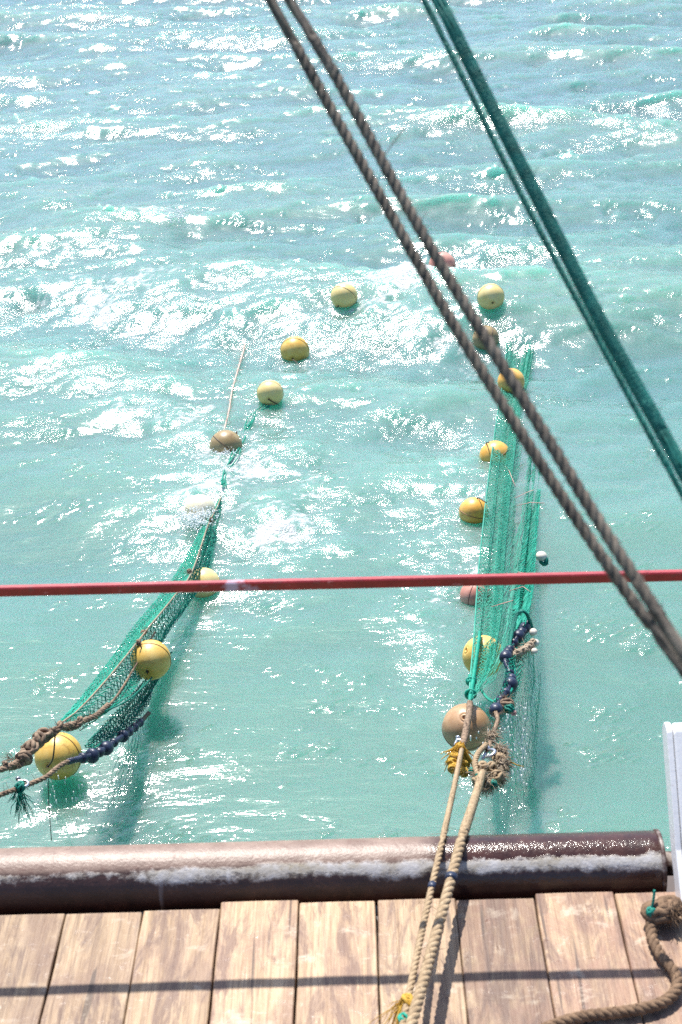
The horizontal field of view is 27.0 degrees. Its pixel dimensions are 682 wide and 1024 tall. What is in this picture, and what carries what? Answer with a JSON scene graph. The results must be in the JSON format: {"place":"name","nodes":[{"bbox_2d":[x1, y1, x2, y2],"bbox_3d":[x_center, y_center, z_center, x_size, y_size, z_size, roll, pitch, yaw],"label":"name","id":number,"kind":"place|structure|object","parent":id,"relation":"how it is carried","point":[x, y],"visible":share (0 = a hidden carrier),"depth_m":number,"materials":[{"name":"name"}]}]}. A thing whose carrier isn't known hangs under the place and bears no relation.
{"place":"outdoors","nodes":[
{"label":"outdoors","id":0,"kind":"place"},
{"bbox_2d":[0,0,681,850],"bbox_3d":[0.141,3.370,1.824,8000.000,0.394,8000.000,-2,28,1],"label":"sea","id":1,"kind":"structure","parent":0,"point":[130,322],"depth_m":9.49,"materials":[{"name":"liquid"}]},
{"bbox_2d":[34,732,81,779],"bbox_3d":[-1.159,0.969,5.931,0.201,0.402,0.334,-23,34,-33],"label":"net float","id":2,"kind":"object","parent":1,"relation":"on","point":[53,752],"visible":0.89,"depth_m":5.95,"materials":[{"name":"yellow plastic"}]},
{"bbox_2d":[61,404,271,808],"bbox_3d":[-0.766,0.097,7.510,0.184,0.564,4.191,1,29,7],"label":"fishing net","id":3,"kind":"object","parent":1,"relation":"on","point":[131,644],"visible":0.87,"depth_m":6.32,"materials":[{"name":"fabric"}]},
{"bbox_2d":[0,711,150,797],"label":"footrope","id":4,"kind":"object","parent":3,"relation":"attached to","point":[94,755],"visible":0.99,"depth_m":5.58,"materials":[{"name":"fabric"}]},
{"bbox_2d":[16,776,29,788],"bbox_3d":[-1.177,1.001,5.261,0.047,0.020,0.065,-11,29,-15],"label":"shackle","id":5,"kind":"object","parent":4,"relation":"attached to","point":[23,780],"visible":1,"depth_m":5.27,"materials":[{"name":"metal"}]},
{"bbox_2d":[7,780,40,825],"bbox_3d":[-1.175,1.081,5.246,0.098,0.172,0.100,-26,37,-37],"label":"twine tail","id":6,"kind":"object","parent":4,"relation":"hanging from","point":[19,784],"visible":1,"depth_m":5.23},
{"bbox_2d":[48,779,51,840],"bbox_3d":[-1.105,1.139,5.391,0.030,0.291,0.044,-2,28,1],"label":"loose thread","id":7,"kind":"object","parent":4,"relation":"hanging from","point":[49,808],"visible":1,"depth_m":5.39},
{"bbox_2d":[130,640,170,679],"bbox_3d":[-0.852,0.656,6.361,0.184,0.204,0.189,-2,28,1],"label":"net float","id":8,"kind":"object","parent":3,"relation":"attached to","point":[152,658],"visible":0.96,"depth_m":6.30,"materials":[{"name":"yellow plastic"}]},
{"bbox_2d":[0,631,155,772],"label":"bridle rope","id":9,"kind":"object","parent":8,"relation":"attached to","point":[29,748],"visible":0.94,"depth_m":5.45,"materials":[{"name":"beige fabric"}]},
{"bbox_2d":[185,494,214,519],"bbox_3d":[-0.801,-0.014,8.081,0.172,0.172,0.172,-2,28,1],"label":"net float","id":10,"kind":"object","parent":1,"relation":"on","point":[199,501],"visible":0.59,"depth_m":8.02,"materials":[{"name":"beige plastic"}]},
{"bbox_2d":[154,204,247,530],"bbox_3d":[-1.108,-1.424,10.595,0.560,0.221,6.825,-5,29,-5],"label":"spray","id":11,"kind":"object","parent":1,"relation":"on","point":[197,521],"visible":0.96,"depth_m":7.96,"materials":[{"name":"white liquid"}]},
{"bbox_2d":[191,568,219,597],"bbox_3d":[-0.717,0.357,7.418,0.172,0.217,0.171,-2,28,1],"label":"net float","id":12,"kind":"object","parent":1,"relation":"on","point":[207,574],"visible":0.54,"depth_m":7.37,"materials":[{"name":"yellow plastic"}]},
{"bbox_2d":[210,430,241,451],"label":"net float","id":13,"kind":"object","parent":1,"relation":"on","point":[222,440],"visible":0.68,"depth_m":8.80,"materials":[{"name":"brown plastic"}]},
{"bbox_2d":[220,340,247,429],"bbox_3d":[-0.737,-0.870,9.827,0.114,0.241,2.024,-2,28,1],"label":"float line","id":14,"kind":"object","parent":1,"relation":"on","point":[234,382],"visible":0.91,"depth_m":9.75,"materials":[{"name":"beige fabric"}]},
{"bbox_2d":[257,380,283,404],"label":"net float","id":15,"kind":"object","parent":1,"relation":"on","point":[270,392],"visible":1,"depth_m":9.37,"materials":[{"name":"yellow plastic"}]},
{"bbox_2d":[38,702,527,822],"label":"water drips","id":16,"kind":"object","parent":1,"relation":"on","point":[522,752],"visible":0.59,"depth_m":5.73,"materials":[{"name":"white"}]},
{"bbox_2d":[280,336,309,363],"bbox_3d":[-0.292,-1.129,10.374,0.214,0.215,0.491,-12,30,-17],"label":"net float","id":17,"kind":"object","parent":1,"relation":"on","point":[294,348],"visible":0.95,"depth_m":10.41,"materials":[{"name":"yellow plastic"}]},
{"bbox_2d":[331,283,357,307],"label":"net float","id":18,"kind":"object","parent":1,"relation":"on","point":[344,294],"visible":1,"depth_m":10.93,"materials":[{"name":"yellow plastic"}]},
{"bbox_2d":[65,876,674,1023],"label":"hull","id":19,"kind":"object","parent":1,"relation":"on","point":[670,884],"depth_m":3.48,"materials":[{"name":"paint"}]},
{"bbox_2d":[0,829,673,914],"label":"stern roller","id":20,"kind":"object","parent":19,"relation":"attached to","point":[110,878],"visible":0.85,"depth_m":3.52,"materials":[{"name":"brown metal"}]},
{"bbox_2d":[399,747,463,1023],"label":"tow rope","id":21,"kind":"object","parent":20,"relation":"attached to","point":[431,887],"visible":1,"depth_m":3.39,"materials":[{"name":"beige fabric"}]},
{"bbox_2d":[369,993,412,1023],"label":"rope lashing","id":22,"kind":"object","parent":21,"relation":"attached to","point":[406,998],"visible":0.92,"depth_m":3.02,"materials":[{"name":"yellow fabric"}]},
{"bbox_2d":[453,735,459,746],"bbox_3d":[0.415,0.804,4.961,0.040,0.018,0.055,5,29,14],"label":"shackle","id":23,"kind":"object","parent":21,"relation":"attached to","point":[457,737],"visible":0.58,"depth_m":4.97,"materials":[{"name":"metal"}]},
{"bbox_2d":[459,698,474,746],"bbox_3d":[0.460,0.773,5.194,0.058,0.232,0.553,2,29,8],"label":"bridle rope","id":24,"kind":"object","parent":23,"relation":"attached to","point":[465,732],"visible":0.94,"depth_m":5.18,"materials":[{"name":"beige fabric"}]},
{"bbox_2d":[464,342,540,813],"bbox_3d":[1.149,-0.483,8.863,0.400,1.211,7.338,2,29,8],"label":"fishing net","id":25,"kind":"object","parent":24,"relation":"hanging from","point":[520,615],"visible":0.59,"depth_m":7.15,"materials":[{"name":"green fabric"}]},
{"bbox_2d":[442,703,490,751],"bbox_3d":[0.493,0.849,5.604,0.192,0.189,0.189,-2,28,1],"label":"net float","id":26,"kind":"object","parent":25,"relation":"attached to","point":[453,723],"visible":0.62,"depth_m":5.54,"materials":[{"name":"beige plastic"}]},
{"bbox_2d":[462,635,502,676],"bbox_3d":[0.639,0.647,6.387,0.187,0.187,0.189,-2,28,1],"label":"net float","id":27,"kind":"object","parent":25,"relation":"attached to","point":[467,654],"visible":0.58,"depth_m":6.33,"materials":[{"name":"yellow plastic"}]},
{"bbox_2d":[473,620,531,752],"bbox_3d":[0.638,0.641,5.551,0.113,0.359,1.340,4,29,11],"label":"footrope","id":28,"kind":"object","parent":25,"relation":"attached to","point":[496,711],"visible":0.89,"depth_m":5.67,"materials":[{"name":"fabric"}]},
{"bbox_2d":[481,745,496,759],"bbox_3d":[0.510,0.825,4.871,0.047,0.032,0.069,7,30,16],"label":"shackle","id":29,"kind":"object","parent":28,"relation":"attached to","point":[489,749],"visible":0.99,"depth_m":4.86,"materials":[{"name":"metal"}]},
{"bbox_2d":[466,725,523,797],"bbox_3d":[0.539,0.851,4.862,0.174,0.174,0.424,5,29,14],"label":"chafing tuft","id":30,"kind":"object","parent":28,"relation":"hanging from","point":[496,767],"visible":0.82,"depth_m":4.78,"materials":[{"name":"beige fabric"}]},
{"bbox_2d":[500,688,515,715],"bbox_3d":[0.638,0.732,5.460,0.069,0.072,0.113,-2,28,1],"label":"rope wad","id":31,"kind":"object","parent":25,"relation":"attached to","point":[510,708],"visible":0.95,"depth_m":5.43,"materials":[{"name":"beige fabric"}]},
{"bbox_2d":[512,628,538,660],"bbox_3d":[0.789,0.573,5.995,0.100,0.082,0.264,15,33,29],"label":"rope wad","id":32,"kind":"object","parent":25,"relation":"attached to","point":[528,647],"visible":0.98,"depth_m":5.96,"materials":[{"name":"beige fabric"}]},
{"bbox_2d":[536,551,548,565],"bbox_3d":[1.044,0.242,7.381,0.067,0.075,0.069,-2,28,1],"label":"net weight","id":33,"kind":"object","parent":25,"relation":"attached to","point":[541,556],"visible":1,"depth_m":7.36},
{"bbox_2d":[441,741,472,777],"bbox_3d":[0.405,0.875,4.874,0.124,0.139,0.172,-2,28,1],"label":"chafing tuft","id":34,"kind":"object","parent":21,"relation":"hanging from","point":[450,761],"visible":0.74,"depth_m":4.87,"materials":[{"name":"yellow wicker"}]},
{"bbox_2d":[400,769,489,1023],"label":"tow rope","id":35,"kind":"object","parent":20,"relation":"attached to","point":[431,951],"visible":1,"depth_m":3.32,"materials":[{"name":"beige fabric"}]},
{"bbox_2d":[0,892,681,1023],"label":"deck","id":36,"kind":"structure","parent":19,"relation":"on","point":[544,957],"depth_m":3.31,"materials":[{"name":"brown wood"}]},
{"bbox_2d":[540,890,681,1023],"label":"deck rope","id":37,"kind":"object","parent":36,"relation":"on","point":[667,909],"visible":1,"depth_m":3.21,"materials":[{"name":"brown fabric"}]},
{"bbox_2d":[662,722,681,899],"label":"roller bracket","id":38,"kind":"object","parent":36,"relation":"on","point":[672,740],"visible":0.98,"depth_m":3.48,"materials":[{"name":"white metal"}]},
{"bbox_2d":[0,569,681,596],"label":"guard rail","id":39,"kind":"object","parent":19,"relation":"attached to","point":[321,583],"visible":0.93,"depth_m":3.28,"materials":[{"name":"red metal"}]},
{"bbox_2d":[429,251,455,266],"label":"net float","id":40,"kind":"object","parent":1,"relation":"on","point":[449,260],"visible":0.39,"depth_m":11.52,"materials":[{"name":"pink plastic"}]},
{"bbox_2d":[459,497,488,523],"bbox_3d":[0.739,-0.010,7.914,0.165,0.192,0.176,-2,28,1],"label":"net float","id":41,"kind":"object","parent":1,"relation":"on","point":[471,509],"visible":0.88,"depth_m":7.86,"materials":[{"name":"yellow plastic"}]},
{"bbox_2d":[460,586,490,605],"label":"net float","id":42,"kind":"object","parent":1,"relation":"on","point":[467,595],"visible":0.46,"depth_m":7.19,"materials":[{"name":"pink plastic"}]},
{"bbox_2d":[472,325,498,349],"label":"net float","id":43,"kind":"object","parent":1,"relation":"on","point":[493,332],"visible":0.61,"depth_m":10.35,"materials":[{"name":"brown plastic"}]},
{"bbox_2d":[477,283,504,308],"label":"net float","id":44,"kind":"object","parent":1,"relation":"on","point":[490,295],"visible":0.98,"depth_m":10.60,"materials":[{"name":"yellow plastic"}]},
{"bbox_2d":[479,441,509,462],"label":"net float","id":45,"kind":"object","parent":1,"relation":"on","point":[486,451],"visible":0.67,"depth_m":8.56,"materials":[{"name":"yellow plastic"}]},
{"bbox_2d":[497,368,524,392],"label":"net float","id":46,"kind":"object","parent":1,"relation":"on","point":[519,376],"visible":0.52,"depth_m":9.48,"materials":[{"name":"yellow plastic"}]},
{"bbox_2d":[265,0,681,677],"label":"hauling rope","id":47,"kind":"object","parent":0,"point":[635,604],"visible":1,"depth_m":1.95,"materials":[{"name":"fabric"}]},
{"bbox_2d":[283,0,681,662],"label":"hauling rope","id":48,"kind":"object","parent":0,"point":[639,584],"visible":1,"depth_m":1.87,"materials":[{"name":"fabric"}]},
{"bbox_2d":[421,0,681,499],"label":"netting rope","id":49,"kind":"object","parent":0,"point":[626,391],"visible":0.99,"depth_m":2.04,"materials":[{"name":"teal fabric"}]},
{"bbox_2d":[431,0,681,486],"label":"netting rope","id":50,"kind":"object","parent":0,"point":[618,353],"visible":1,"depth_m":1.99,"materials":[{"name":"teal fabric"}]}
]}

